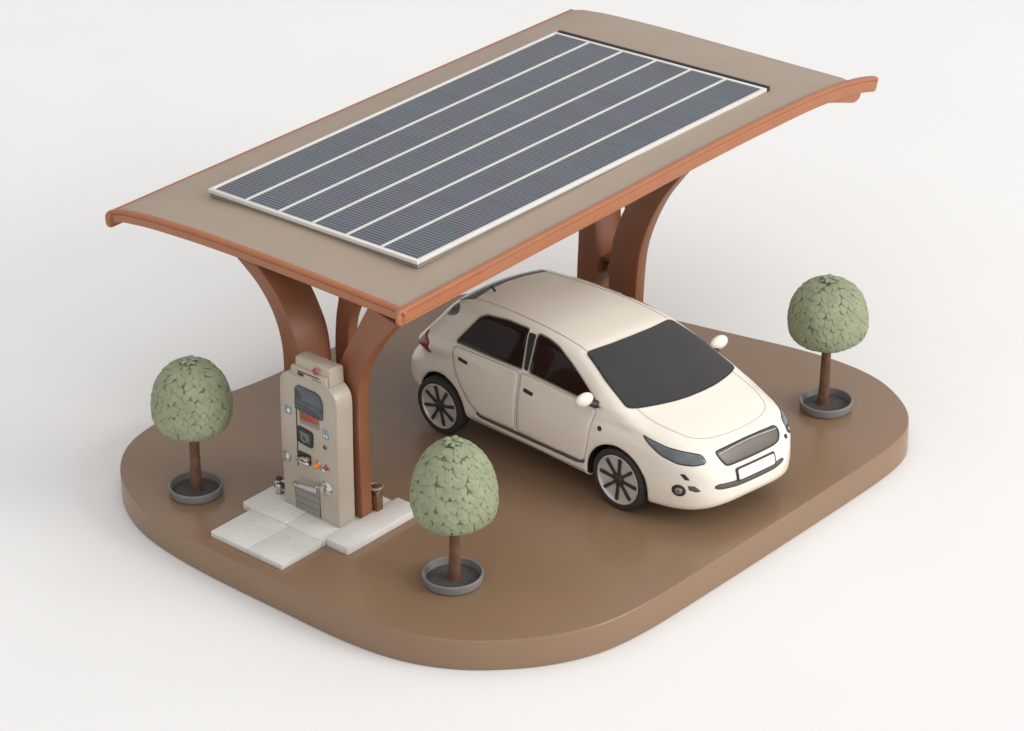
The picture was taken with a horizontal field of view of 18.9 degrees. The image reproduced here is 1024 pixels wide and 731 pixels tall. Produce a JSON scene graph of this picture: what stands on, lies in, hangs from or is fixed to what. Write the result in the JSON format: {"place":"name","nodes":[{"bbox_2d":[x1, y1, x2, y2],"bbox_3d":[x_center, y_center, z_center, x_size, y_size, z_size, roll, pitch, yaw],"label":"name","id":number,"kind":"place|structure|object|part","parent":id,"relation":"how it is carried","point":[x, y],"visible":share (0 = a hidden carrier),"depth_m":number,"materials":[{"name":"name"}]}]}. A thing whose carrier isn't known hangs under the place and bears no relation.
{"place":"outdoors","nodes":[
{"label":"outdoors","id":0,"kind":"place"},
{"bbox_2d":[0,0,1023,730],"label":"floor","id":1,"kind":"structure","parent":0,"point":[892,600],"depth_m":35.63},
{"bbox_2d":[120,293,908,669],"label":"display platform","id":2,"kind":"structure","parent":1,"relation":"on","point":[574,563],"depth_m":31.14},
{"bbox_2d":[150,355,232,504],"bbox_3d":[-3.263,0.623,31.467,0.843,1.583,0.842,22,35,36],"label":"potted tree","id":3,"kind":"object","parent":2,"relation":"on","point":[192,400],"visible":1,"depth_m":31.07,"materials":[{"name":"green plant"}]},
{"bbox_2d":[211,509,286,553],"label":"paving slab","id":4,"kind":"structure","parent":2,"relation":"on","point":[244,532],"depth_m":31.04,"materials":[{"name":"white concrete"}]},
{"bbox_2d":[243,480,305,524],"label":"paving slab","id":5,"kind":"structure","parent":2,"relation":"on","point":[269,502],"depth_m":31.40,"materials":[{"name":"white concrete"}]},
{"bbox_2d":[274,476,284,494],"bbox_3d":[-2.362,1.234,31.587,0.179,0.187,0.111,6,29,13],"label":"water tap","id":6,"kind":"object","parent":5,"relation":"on","point":[279,485],"visible":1,"depth_m":31.56,"materials":[{"name":"silver metal"}]},
{"bbox_2d":[280,351,354,527],"bbox_3d":[-1.995,0.729,30.869,0.818,1.781,0.338,22,35,36],"label":"charging station","id":7,"kind":"object","parent":5,"relation":"on","point":[316,422],"visible":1,"depth_m":30.78,"materials":[{"name":"beige plastic"}]},
{"bbox_2d":[296,487,319,517],"bbox_3d":[-2.070,1.360,31.200,0.350,0.305,0.012,22,35,36],"label":"service door","id":8,"kind":"structure","parent":7,"relation":"in","point":[306,495],"depth_m":31.21,"materials":[{"name":"beige metal"}]},
{"bbox_2d":[248,526,321,569],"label":"paving slab","id":9,"kind":"structure","parent":2,"relation":"on","point":[284,548],"depth_m":30.73,"materials":[{"name":"white concrete"}]},
{"bbox_2d":[287,497,391,546],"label":"paving slab","id":10,"kind":"structure","parent":2,"relation":"on","point":[314,527],"depth_m":31.07,"materials":[{"name":"white concrete"}]},
{"bbox_2d":[327,498,413,554],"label":"paving slab","id":11,"kind":"structure","parent":2,"relation":"on","point":[368,528],"depth_m":31.02,"materials":[{"name":"white concrete"}]},
{"bbox_2d":[371,482,383,510],"bbox_3d":[-1.382,1.334,31.258,0.159,0.284,0.159,22,35,36],"label":"bollard lamp","id":12,"kind":"object","parent":11,"relation":"on","point":[377,497],"visible":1,"depth_m":31.21,"materials":[{"name":"brown wood"}]},
{"bbox_2d":[410,435,498,595],"bbox_3d":[-0.558,1.415,29.826,0.870,1.623,0.868,22,35,36],"label":"potted tree","id":13,"kind":"object","parent":2,"relation":"on","point":[454,495],"visible":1,"depth_m":29.44,"materials":[{"name":"green plant"}]},
{"bbox_2d":[105,9,877,517],"bbox_3d":[-0.037,-1.426,33.980,4.282,2.763,7.959,22,35,36],"label":"carport","id":14,"kind":"object","parent":2,"relation":"on","point":[287,265],"visible":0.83,"depth_m":31.84,"materials":[{"name":"wood"}]},
{"bbox_2d":[208,30,769,268],"bbox_3d":[-0.184,-2.443,33.109,3.062,0.172,5.750,22,35,36],"label":"solar panel","id":15,"kind":"object","parent":14,"relation":"on","point":[423,178],"visible":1,"depth_m":32.85,"materials":[{"name":"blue glass"}]},
{"bbox_2d":[411,269,790,510],"bbox_3d":[0.874,0.145,32.199,4.425,1.614,2.086,23,36,37],"label":"parked car","id":16,"kind":"object","parent":2,"relation":"on","point":[628,403],"visible":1,"depth_m":31.45,"materials":[{"name":"beige paint"}]},
{"bbox_3d":[-0.593,-0.584,32.355,0.172,0.143,0.115,23,36,37],"label":"quarter window","id":17,"kind":"part","parent":16,"relation":"part of","materials":[{"name":"grey glass"}]},
{"bbox_3d":[-0.213,0.008,32.121,0.996,1.096,0.283,23,36,37],"label":"door","id":18,"kind":"part","parent":16,"relation":"part of","materials":[{"name":"beige paint"}]},
{"bbox_3d":[0.538,0.338,31.502,1.126,1.112,0.277,23,36,37],"label":"door","id":19,"kind":"part","parent":16,"relation":"part of","materials":[{"name":"beige paint"}]},
{"bbox_3d":[0.935,-0.455,32.958,0.987,1.095,0.283,23,36,37],"label":"door","id":20,"kind":"part","parent":16,"relation":"part of","materials":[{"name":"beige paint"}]},
{"bbox_2d":[787,274,868,418],"bbox_3d":[3.375,-0.249,32.901,0.868,1.570,0.868,22,35,36],"label":"potted tree","id":21,"kind":"object","parent":2,"relation":"on","point":[827,315],"visible":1,"depth_m":32.49,"materials":[{"name":"green plant"}]}
]}

